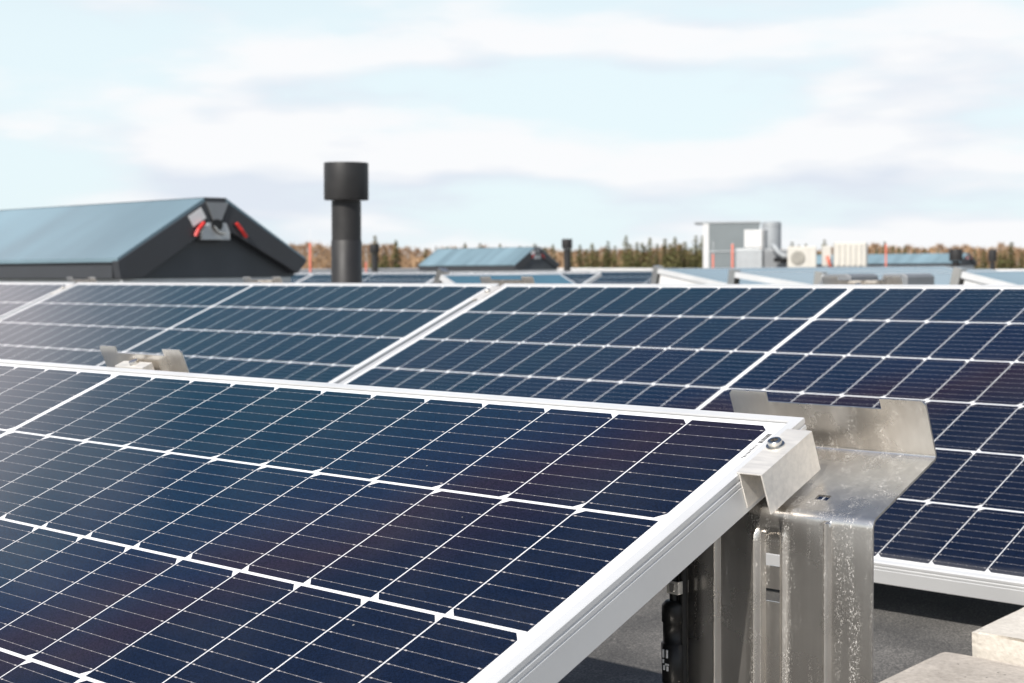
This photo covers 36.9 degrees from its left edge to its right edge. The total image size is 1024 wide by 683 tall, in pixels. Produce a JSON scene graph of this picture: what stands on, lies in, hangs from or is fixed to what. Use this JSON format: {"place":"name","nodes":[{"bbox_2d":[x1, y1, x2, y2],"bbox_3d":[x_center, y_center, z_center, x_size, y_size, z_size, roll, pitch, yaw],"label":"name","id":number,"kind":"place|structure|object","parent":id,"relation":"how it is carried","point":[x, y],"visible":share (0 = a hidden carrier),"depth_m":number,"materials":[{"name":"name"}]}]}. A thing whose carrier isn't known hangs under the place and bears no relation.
{"place":"outdoors","nodes":[
{"label":"outdoors","id":0,"kind":"place"},
{"bbox_2d":[0,0,1023,266],"label":"sky","id":1,"kind":"structure","parent":0,"point":[507,123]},
{"bbox_2d":[638,251,655,267],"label":"birch tree","id":2,"kind":"object","parent":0,"point":[646,259],"visible":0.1,"depth_m":260.40,"materials":[{"name":"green plant"}]},
{"label":"terrain","id":3,"kind":"structure","parent":0,"visible":0},
{"bbox_2d":[288,242,300,251],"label":"birch tree","id":4,"kind":"object","parent":3,"relation":"on","point":[294,246],"visible":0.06,"depth_m":295.24,"materials":[{"name":"brown plant"}]},
{"bbox_2d":[298,241,323,270],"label":"birch tree","id":5,"kind":"object","parent":3,"relation":"on","point":[305,247],"visible":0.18,"depth_m":283.31,"materials":[{"name":"brown plant"}]},
{"bbox_2d":[302,241,330,270],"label":"birch tree","id":6,"kind":"object","parent":3,"relation":"on","point":[319,247],"visible":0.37,"depth_m":267.10,"materials":[{"name":"brown plant"}]},
{"bbox_2d":[317,245,330,268],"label":"birch tree","id":7,"kind":"object","parent":3,"relation":"on","point":[326,250],"visible":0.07,"depth_m":289.14,"materials":[{"name":"brown plant"}]},
{"bbox_2d":[362,241,388,268],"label":"birch tree","id":8,"kind":"object","parent":3,"relation":"on","point":[366,247],"visible":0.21,"depth_m":255.17,"materials":[{"name":"brown plant"}]},
{"bbox_2d":[369,236,381,267],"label":"spruce tree","id":9,"kind":"object","parent":3,"relation":"on","point":[375,240],"visible":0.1,"depth_m":240.44,"materials":[{"name":"green plant"}]},
{"bbox_2d":[363,240,388,268],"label":"birch tree","id":10,"kind":"object","parent":3,"relation":"on","point":[369,256],"visible":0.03,"depth_m":278.14,"materials":[{"name":"brown plant"}]},
{"bbox_2d":[379,249,391,267],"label":"spruce tree","id":11,"kind":"object","parent":3,"relation":"on","point":[384,258],"visible":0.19,"depth_m":235.85,"materials":[{"name":"green plant"}]},
{"bbox_2d":[380,242,394,267],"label":"birch tree","id":12,"kind":"object","parent":3,"relation":"on","point":[384,247],"visible":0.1,"depth_m":280.75,"materials":[{"name":"brown plant"}]},
{"bbox_2d":[383,242,405,262],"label":"birch tree","id":13,"kind":"object","parent":3,"relation":"on","point":[390,247],"visible":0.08,"depth_m":299.72,"materials":[{"name":"brown plant"}]},
{"bbox_2d":[389,240,403,267],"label":"spruce tree","id":14,"kind":"object","parent":3,"relation":"on","point":[396,264],"visible":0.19,"depth_m":243.97,"materials":[{"name":"green plant"}]},
{"bbox_2d":[390,246,412,267],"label":"birch tree","id":15,"kind":"object","parent":3,"relation":"on","point":[403,255],"visible":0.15,"depth_m":287.39,"materials":[{"name":"brown plant"}]},
{"bbox_2d":[399,245,419,264],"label":"birch tree","id":16,"kind":"object","parent":3,"relation":"on","point":[406,248],"visible":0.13,"depth_m":300.79,"materials":[{"name":"brown plant"}]},
{"bbox_2d":[405,247,425,265],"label":"birch tree","id":17,"kind":"object","parent":3,"relation":"on","point":[417,251],"visible":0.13,"depth_m":298.79,"materials":[{"name":"brown plant"}]},
{"bbox_2d":[543,246,558,266],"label":"birch tree","id":18,"kind":"object","parent":3,"relation":"on","point":[550,253],"visible":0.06,"depth_m":256.68,"materials":[{"name":"brown plant"}]},
{"bbox_2d":[546,246,563,266],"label":"birch tree","id":19,"kind":"object","parent":3,"relation":"on","point":[556,252],"visible":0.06,"depth_m":295.59,"materials":[{"name":"brown plant"}]},
{"bbox_2d":[574,245,585,267],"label":"spruce tree","id":20,"kind":"object","parent":3,"relation":"on","point":[579,259],"visible":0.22,"depth_m":253.53,"materials":[{"name":"green plant"}]},
{"bbox_2d":[581,249,590,267],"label":"spruce tree","id":21,"kind":"object","parent":3,"relation":"on","point":[586,260],"visible":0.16,"depth_m":249.32,"materials":[{"name":"green plant"}]},
{"bbox_2d":[575,249,598,265],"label":"birch tree","id":22,"kind":"object","parent":3,"relation":"on","point":[583,253],"visible":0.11,"depth_m":268.18,"materials":[{"name":"brown plant"}]},
{"bbox_2d":[584,243,599,267],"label":"spruce tree","id":23,"kind":"object","parent":3,"relation":"on","point":[591,258],"visible":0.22,"depth_m":237.45,"materials":[{"name":"green plant"}]},
{"bbox_2d":[593,251,601,267],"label":"spruce tree","id":24,"kind":"object","parent":3,"relation":"on","point":[597,254],"visible":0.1,"depth_m":251.46,"materials":[{"name":"green plant"}]},
{"bbox_2d":[594,245,611,264],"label":"birch tree","id":25,"kind":"object","parent":3,"relation":"on","point":[601,250],"visible":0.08,"depth_m":300.10,"materials":[{"name":"brown plant"}]},
{"bbox_2d":[600,249,608,267],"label":"spruce tree","id":26,"kind":"object","parent":3,"relation":"on","point":[604,263],"visible":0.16,"depth_m":240.08,"materials":[{"name":"green plant"}]},
{"bbox_2d":[599,241,612,267],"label":"spruce tree","id":27,"kind":"object","parent":3,"relation":"on","point":[607,254],"visible":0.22,"depth_m":247.80,"materials":[{"name":"green plant"}]},
{"bbox_2d":[610,246,620,267],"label":"spruce tree","id":28,"kind":"object","parent":3,"relation":"on","point":[614,260],"visible":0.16,"depth_m":242.85,"materials":[{"name":"green plant"}]},
{"bbox_2d":[612,248,628,267],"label":"birch tree","id":29,"kind":"object","parent":3,"relation":"on","point":[620,252],"visible":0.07,"depth_m":278.90,"materials":[{"name":"brown plant"}]},
{"bbox_2d":[618,236,633,267],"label":"spruce tree","id":30,"kind":"object","parent":3,"relation":"on","point":[624,256],"visible":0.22,"depth_m":259.50,"materials":[{"name":"green plant"}]},
{"bbox_2d":[624,245,638,267],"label":"spruce tree","id":31,"kind":"object","parent":3,"relation":"on","point":[631,263],"visible":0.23,"depth_m":242.72,"materials":[{"name":"green plant"}]},
{"bbox_2d":[633,243,642,267],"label":"spruce tree","id":32,"kind":"object","parent":3,"relation":"on","point":[638,261],"visible":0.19,"depth_m":250.58,"materials":[{"name":"green plant"}]},
{"bbox_2d":[638,243,646,267],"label":"spruce tree","id":33,"kind":"object","parent":3,"relation":"on","point":[643,248],"visible":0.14,"depth_m":260.46,"materials":[{"name":"green plant"}]},
{"bbox_2d":[640,238,656,267],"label":"spruce tree","id":34,"kind":"object","parent":3,"relation":"on","point":[649,263],"visible":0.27,"depth_m":226.24,"materials":[{"name":"green plant"}]},
{"bbox_2d":[651,246,663,265],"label":"birch tree","id":35,"kind":"object","parent":3,"relation":"on","point":[654,249],"visible":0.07,"depth_m":274.20,"materials":[{"name":"brown plant"}]},
{"bbox_2d":[652,244,662,265],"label":"spruce tree","id":36,"kind":"object","parent":3,"relation":"on","point":[656,259],"visible":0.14,"depth_m":259.58,"materials":[{"name":"green plant"}]},
{"bbox_2d":[301,246,1023,268],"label":"woodland scrub","id":37,"kind":"object","parent":3,"relation":"on","point":[413,264],"visible":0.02,"depth_m":281.82,"materials":[{"name":"green plant"}]},
{"bbox_2d":[659,239,669,266],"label":"spruce tree","id":38,"kind":"object","parent":3,"relation":"on","point":[664,252],"visible":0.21,"depth_m":259.32,"materials":[{"name":"green plant"}]},
{"bbox_2d":[663,243,673,267],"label":"spruce tree","id":39,"kind":"object","parent":3,"relation":"on","point":[666,257],"visible":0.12,"depth_m":257.35,"materials":[{"name":"green plant"}]},
{"bbox_2d":[664,238,682,267],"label":"spruce tree","id":40,"kind":"object","parent":3,"relation":"on","point":[674,254],"visible":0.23,"depth_m":230.52,"materials":[{"name":"green plant"}]},
{"bbox_2d":[672,244,686,267],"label":"spruce tree","id":41,"kind":"object","parent":3,"relation":"on","point":[680,245],"visible":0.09,"depth_m":236.05,"materials":[{"name":"green plant"}]},
{"bbox_2d":[679,242,692,267],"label":"spruce tree","id":42,"kind":"object","parent":3,"relation":"on","point":[685,259],"visible":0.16,"depth_m":232.23,"materials":[{"name":"green plant"}]},
{"bbox_2d":[687,247,697,267],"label":"spruce tree","id":43,"kind":"object","parent":3,"relation":"on","point":[690,259],"visible":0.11,"depth_m":244.20,"materials":[{"name":"green plant"}]},
{"bbox_2d":[687,236,701,267],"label":"spruce tree","id":44,"kind":"object","parent":3,"relation":"on","point":[695,245],"visible":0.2,"depth_m":253.10,"materials":[{"name":"green plant"}]},
{"bbox_2d":[694,235,702,267],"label":"spruce tree","id":45,"kind":"object","parent":3,"relation":"on","point":[701,258],"visible":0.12,"depth_m":245.68,"materials":[{"name":"green plant"}]},
{"bbox_2d":[558,582,1023,682],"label":"flat roof","id":46,"kind":"structure","parent":3,"relation":"on","point":[912,627],"depth_m":2.16,"materials":[{"name":"concrete"}]},
{"bbox_2d":[49,277,96,294],"bbox_3d":[-1.882,0.036,5.119,0.193,0.492,1.060,2,4,44],"label":"mounting bracket","id":47,"kind":"object","parent":46,"relation":"on","point":[90,279],"visible":0.12,"depth_m":5.43,"materials":[{"name":"metal"}]},
{"bbox_2d":[0,282,75,318],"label":"solar panel","id":48,"kind":"object","parent":47,"relation":"on","point":[15,296],"visible":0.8,"depth_m":5.50,"materials":[{"name":"glass"}]},
{"bbox_2d":[100,345,189,372],"bbox_3d":[-0.838,0.273,1.677,0.193,0.492,1.060,2,4,44],"label":"mounting bracket","id":49,"kind":"object","parent":46,"relation":"on","point":[172,360],"visible":0.08,"depth_m":2.02,"materials":[{"name":"metal"}]},
{"bbox_2d":[0,359,806,682],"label":"solar panel","id":50,"kind":"object","parent":49,"relation":"on","point":[172,527],"visible":0.95,"depth_m":1.34,"materials":[{"name":"glass"}]},
{"bbox_2d":[0,197,306,282],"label":"skylight","id":51,"kind":"object","parent":46,"relation":"on","point":[204,240],"visible":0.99,"depth_m":9.10,"materials":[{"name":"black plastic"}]},
{"bbox_2d":[243,277,282,282],"bbox_3d":[-1.119,0.065,4.390,0.193,0.492,1.060,2,4,44],"label":"mounting bracket","id":52,"kind":"object","parent":46,"relation":"on","point":[274,280],"visible":0.05,"depth_m":4.74,"materials":[{"name":"metal"}]},
{"bbox_2d":[0,282,499,383],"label":"solar panel","id":53,"kind":"object","parent":52,"relation":"on","point":[337,333],"visible":0.59,"depth_m":4.34,"materials":[{"name":"glass"}]},
{"bbox_2d":[283,274,311,282],"bbox_3d":[-3.293,-0.560,17.502,2.083,0.035,1.024,2,26,44],"label":"solar panel","id":54,"kind":"object","parent":46,"relation":"on","point":[296,278],"visible":0.09,"depth_m":17.10,"materials":[{"name":"glass"}]},
{"bbox_2d":[309,243,310,272],"bbox_3d":[-3.156,-1.214,24.016,0.034,1.122,0.034,2,4,44],"label":"marker pole","id":55,"kind":"object","parent":46,"relation":"on","point":[309,257],"visible":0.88,"depth_m":24.00,"materials":[{"name":"orange paint"}]},
{"bbox_2d":[294,272,366,273],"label":"solar panel","id":56,"kind":"object","parent":46,"relation":"on","point":[319,273],"visible":0.15,"depth_m":22.35,"materials":[{"name":"glass"}]},
{"bbox_2d":[324,162,368,282],"bbox_3d":[-0.691,-0.302,6.418,0.320,0.886,0.320,3,4,44],"label":"vent pipe","id":57,"kind":"object","parent":46,"relation":"on","point":[346,188],"visible":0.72,"depth_m":6.35,"materials":[{"name":"black plastic"}]},
{"bbox_2d":[297,273,435,282],"bbox_3d":[-1.772,-0.501,16.051,2.083,0.035,1.024,2,26,44],"label":"solar panel","id":58,"kind":"object","parent":46,"relation":"on","point":[389,278],"visible":0.21,"depth_m":16.10,"materials":[{"name":"glass"}]},
{"bbox_2d":[370,244,378,271],"bbox_3d":[-2.415,-1.259,27.022,0.297,0.913,0.297,2,4,44],"label":"vent pipe","id":59,"kind":"object","parent":46,"relation":"on","point":[374,250],"visible":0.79,"depth_m":26.96,"materials":[{"name":"black plastic"}]},
{"bbox_2d":[368,272,471,272],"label":"solar panel","id":60,"kind":"object","parent":46,"relation":"on","point":[416,272],"visible":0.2,"depth_m":20.96,"materials":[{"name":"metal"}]},
{"bbox_2d":[418,247,558,271],"bbox_3d":[-0.511,-1.530,32.462,2.899,0.904,1.338,2,4,44],"label":"skylight","id":61,"kind":"object","parent":46,"relation":"on","point":[513,259],"visible":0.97,"depth_m":31.81,"materials":[{"name":"blue glass"}]},
{"bbox_2d":[471,276,534,301],"bbox_3d":[-0.361,0.095,3.668,0.193,0.492,1.060,2,4,44],"label":"mounting bracket","id":62,"kind":"object","parent":46,"relation":"on","point":[491,289],"visible":0.13,"depth_m":3.98,"materials":[{"name":"metal"}]},
{"bbox_2d":[433,268,575,283],"bbox_3d":[0.051,-0.197,9.803,1.102,0.310,0.620,-3,30,-46],"label":"solar panel","id":63,"kind":"object","parent":46,"relation":"on","point":[443,275],"visible":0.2,"depth_m":9.81,"materials":[{"name":"blue glass"}]},
{"bbox_2d":[429,272,601,283],"bbox_3d":[-0.251,-0.442,14.601,2.083,0.035,1.024,2,26,44],"label":"solar panel","id":64,"kind":"object","parent":46,"relation":"on","point":[582,278],"visible":0.15,"depth_m":14.26,"materials":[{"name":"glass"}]},
{"bbox_2d":[472,271,593,272],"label":"solar panel","id":65,"kind":"object","parent":46,"relation":"on","point":[542,272],"visible":0.19,"depth_m":19.25,"materials":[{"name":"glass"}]},
{"bbox_2d":[562,239,571,270],"bbox_3d":[0.971,-1.315,27.023,0.320,0.977,0.320,2,4,44],"label":"vent pipe","id":66,"kind":"object","parent":46,"relation":"on","point":[567,245],"visible":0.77,"depth_m":26.96,"materials":[{"name":"black plastic"}]},
{"bbox_2d":[590,271,651,283],"bbox_3d":[1.445,-0.603,17.677,2.083,0.035,1.024,2,26,44],"label":"solar panel","id":67,"kind":"object","parent":46,"relation":"on","point":[625,277],"visible":0.06,"depth_m":18.17,"materials":[{"name":"glass"}]},
{"bbox_2d":[298,268,1023,272],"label":"parapet wall","id":68,"kind":"structure","parent":46,"relation":"on","point":[418,270],"depth_m":100.65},
{"bbox_2d":[694,221,760,267],"bbox_3d":[5.430,-2.208,38.642,1.629,1.580,1.410,0,3,9],"label":"rooftop hut","id":69,"kind":"object","parent":46,"relation":"on","point":[719,238],"visible":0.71,"depth_m":37.97,"materials":[{"name":"grey metal"}]},
{"bbox_2d":[731,242,733,267],"bbox_3d":[4.456,-1.527,31.021,0.044,0.965,0.044,2,4,44],"label":"marker pole","id":70,"kind":"object","parent":46,"relation":"on","point":[732,255],"visible":0.88,"depth_m":31.00,"materials":[{"name":"orange paint"}]},
{"bbox_2d":[736,230,786,267],"bbox_3d":[5.675,-1.845,34.198,1.290,1.278,1.149,0,3,14],"label":"ventilation unit","id":71,"kind":"object","parent":46,"relation":"on","point":[760,258],"visible":0.62,"depth_m":33.90,"materials":[{"name":"silver metal"}]},
{"bbox_2d":[762,222,780,249],"bbox_3d":[5.948,-2.000,35.180,0.449,1.489,0.449,1,3,22],"label":"silver drum","id":72,"kind":"object","parent":46,"relation":"on","point":[773,229],"visible":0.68,"depth_m":34.97,"materials":[{"name":"silver metal"}]},
{"bbox_2d":[787,246,815,266],"bbox_3d":[6.266,-1.608,33.198,0.611,0.892,0.567,0,3,10],"label":"air conditioner","id":73,"kind":"object","parent":46,"relation":"on","point":[801,256],"visible":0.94,"depth_m":32.93,"materials":[{"name":"beige metal"}]},
{"bbox_2d":[651,265,952,283],"bbox_3d":[2.828,-0.366,12.212,1.120,0.310,4.202,16,13,42],"label":"solar panel","id":74,"kind":"object","parent":46,"relation":"on","point":[661,275],"visible":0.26,"depth_m":11.09,"materials":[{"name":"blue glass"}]},
{"bbox_2d":[688,389,936,682],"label":"mounting bracket","id":75,"kind":"object","parent":46,"relation":"on","point":[863,469],"visible":0.81,"depth_m":1.25,"materials":[{"name":"metal"}]},
{"bbox_2d":[661,566,688,682],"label":"cable","id":76,"kind":"object","parent":75,"relation":"attached to","point":[674,650],"visible":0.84,"depth_m":1.30,"materials":[{"name":"black plastic"}]},
{"bbox_2d":[822,246,831,266],"bbox_3d":[7.198,-1.719,35.043,0.241,0.923,0.367,0,3,10],"label":"control cabinet","id":77,"kind":"object","parent":46,"relation":"on","point":[826,256],"visible":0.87,"depth_m":34.97,"materials":[{"name":"beige metal"}]},
{"bbox_2d":[819,274,877,283],"bbox_3d":[1.598,-0.102,7.301,0.180,0.440,0.250,2,4,44],"label":"service box","id":78,"kind":"object","parent":46,"relation":"on","point":[857,277],"visible":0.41,"depth_m":7.20,"materials":[{"name":"metal"}]},
{"bbox_2d":[833,242,867,266],"bbox_3d":[7.303,-1.652,33.136,0.706,0.971,0.460,0,3,10],"label":"air conditioner","id":79,"kind":"object","parent":46,"relation":"on","point":[850,254],"visible":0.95,"depth_m":32.92,"materials":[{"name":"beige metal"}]},
{"bbox_2d":[822,276,902,284],"bbox_3d":[0.402,0.124,2.940,0.193,0.492,1.060,2,4,44],"label":"mounting bracket","id":80,"kind":"object","parent":46,"relation":"on","point":[892,280],"visible":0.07,"depth_m":3.29,"materials":[{"name":"metal"}]},
{"bbox_2d":[339,284,1023,604],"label":"solar panel","id":81,"kind":"object","parent":80,"relation":"on","point":[950,520],"visible":0.65,"depth_m":3.02,"materials":[{"name":"glass"}]},
{"bbox_2d":[727,269,998,283],"bbox_3d":[2.906,-0.278,10.517,1.120,0.310,3.400,13,11,43],"label":"solar panel","id":82,"kind":"object","parent":46,"relation":"on","point":[735,276],"visible":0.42,"depth_m":9.68,"materials":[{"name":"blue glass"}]},
{"bbox_2d":[813,271,951,284],"bbox_3d":[3.242,-0.236,9.862,1.070,0.310,3.200,13,11,43],"label":"solar panel","id":83,"kind":"object","parent":46,"relation":"on","point":[942,278],"visible":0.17,"depth_m":9.38,"materials":[{"name":"blue glass"}]},
{"bbox_2d":[885,244,886,266],"bbox_3d":[7.555,-1.599,31.018,0.034,1.065,0.034,2,4,44],"label":"marker pole","id":84,"kind":"object","parent":46,"relation":"on","point":[885,255],"visible":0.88,"depth_m":31.00,"materials":[{"name":"orange paint"}]},
{"bbox_2d":[816,253,976,268],"bbox_3d":[14.358,-2.902,58.790,6.795,0.904,1.338,2,4,44],"label":"roof hatch","id":85,"kind":"object","parent":46,"relation":"on","point":[929,259],"visible":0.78,"depth_m":57.49,"materials":[{"name":"blue glass"}]},
{"bbox_2d":[880,274,933,284],"bbox_3d":[1.821,-0.094,7.101,0.158,0.439,0.250,2,4,44],"label":"service box","id":86,"kind":"object","parent":46,"relation":"on","point":[917,279],"visible":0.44,"depth_m":7.02,"materials":[{"name":"metal"}]},
{"bbox_2d":[879,652,1023,682],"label":"concrete slab","id":87,"kind":"object","parent":46,"relation":"on","point":[945,667],"depth_m":1.84,"materials":[{"name":"beige concrete"}]},
{"bbox_2d":[949,249,962,267],"bbox_3d":[6.366,-0.975,22.017,0.279,0.703,0.280,2,4,44],"label":"vent pipe","id":88,"kind":"object","parent":46,"relation":"on","point":[955,256],"visible":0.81,"depth_m":21.94,"materials":[{"name":"black plastic"}]},
{"bbox_2d":[949,267,1023,284],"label":"solar panel","id":89,"kind":"object","parent":46,"relation":"on","point":[961,276],"visible":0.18,"depth_m":8.23,"materials":[{"name":"glass"}]},
{"bbox_2d":[988,249,996,269],"bbox_3d":[9.393,-1.414,30.018,0.279,0.768,0.279,2,4,44],"label":"vent pipe","id":90,"kind":"object","parent":46,"relation":"on","point":[992,256],"visible":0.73,"depth_m":29.96,"materials":[{"name":"black plastic"}]},
{"bbox_2d":[972,607,1023,665],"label":"concrete block","id":91,"kind":"object","parent":46,"relation":"on","point":[1001,639],"depth_m":1.90,"materials":[{"name":"beige concrete"}]},
{"bbox_2d":[868,244,879,253],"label":"birch tree","id":92,"kind":"object","parent":3,"relation":"on","point":[870,249],"visible":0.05,"depth_m":273.50,"materials":[{"name":"brown plant"}]},
{"bbox_2d":[868,242,883,253],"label":"birch tree","id":93,"kind":"object","parent":3,"relation":"on","point":[875,245],"visible":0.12,"depth_m":300.25,"materials":[{"name":"brown plant"}]},
{"bbox_2d":[883,245,897,253],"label":"birch tree","id":94,"kind":"object","parent":3,"relation":"on","point":[890,248],"visible":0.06,"depth_m":277.62,"materials":[{"name":"brown plant"}]},
{"bbox_2d":[933,242,948,252],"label":"birch tree","id":95,"kind":"object","parent":3,"relation":"on","point":[940,247],"visible":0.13,"depth_m":304.80,"materials":[{"name":"brown plant"}]},
{"bbox_2d":[953,243,973,255],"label":"birch tree","id":96,"kind":"object","parent":3,"relation":"on","point":[963,246],"visible":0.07,"depth_m":307.88,"materials":[{"name":"brown plant"}]},
{"bbox_2d":[965,245,978,265],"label":"birch tree","id":97,"kind":"object","parent":3,"relation":"on","point":[969,249],"visible":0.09,"depth_m":288.78,"materials":[{"name":"brown plant"}]},
{"bbox_2d":[978,251,988,268],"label":"spruce tree","id":98,"kind":"object","parent":3,"relation":"on","point":[984,265],"visible":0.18,"depth_m":234.34,"materials":[{"name":"green plant"}]},
{"bbox_2d":[974,246,995,267],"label":"birch tree","id":99,"kind":"object","parent":3,"relation":"on","point":[980,250],"visible":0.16,"depth_m":260.62,"materials":[{"name":"brown plant"}]},
{"bbox_2d":[995,248,1002,268],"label":"spruce tree","id":100,"kind":"object","parent":3,"relation":"on","point":[999,260],"visible":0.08,"depth_m":254.21,"materials":[{"name":"green plant"}]},
{"bbox_2d":[994,241,1006,268],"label":"birch tree","id":101,"kind":"object","parent":3,"relation":"on","point":[1001,244],"visible":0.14,"depth_m":315.03,"materials":[{"name":"brown plant"}]},
{"bbox_2d":[999,250,1010,268],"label":"spruce tree","id":102,"kind":"object","parent":3,"relation":"on","point":[1004,265],"visible":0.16,"depth_m":233.75,"materials":[{"name":"green plant"}]},
{"bbox_2d":[995,245,1021,268],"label":"birch tree","id":103,"kind":"object","parent":3,"relation":"on","point":[1007,247],"visible":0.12,"depth_m":280.27,"materials":[{"name":"brown plant"}]},
{"bbox_2d":[1006,241,1018,268],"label":"spruce tree","id":104,"kind":"object","parent":3,"relation":"on","point":[1012,262],"visible":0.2,"depth_m":245.84,"materials":[{"name":"green plant"}]},
{"bbox_2d":[1009,246,1023,267],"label":"birch tree","id":105,"kind":"object","parent":3,"relation":"on","point":[1017,251],"visible":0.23,"depth_m":268.03,"materials":[{"name":"brown plant"}]},
{"bbox_2d":[1017,251,1023,268],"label":"spruce tree","id":106,"kind":"object","parent":3,"relation":"on","point":[1021,266],"visible":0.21,"depth_m":252.64,"materials":[{"name":"green plant"}]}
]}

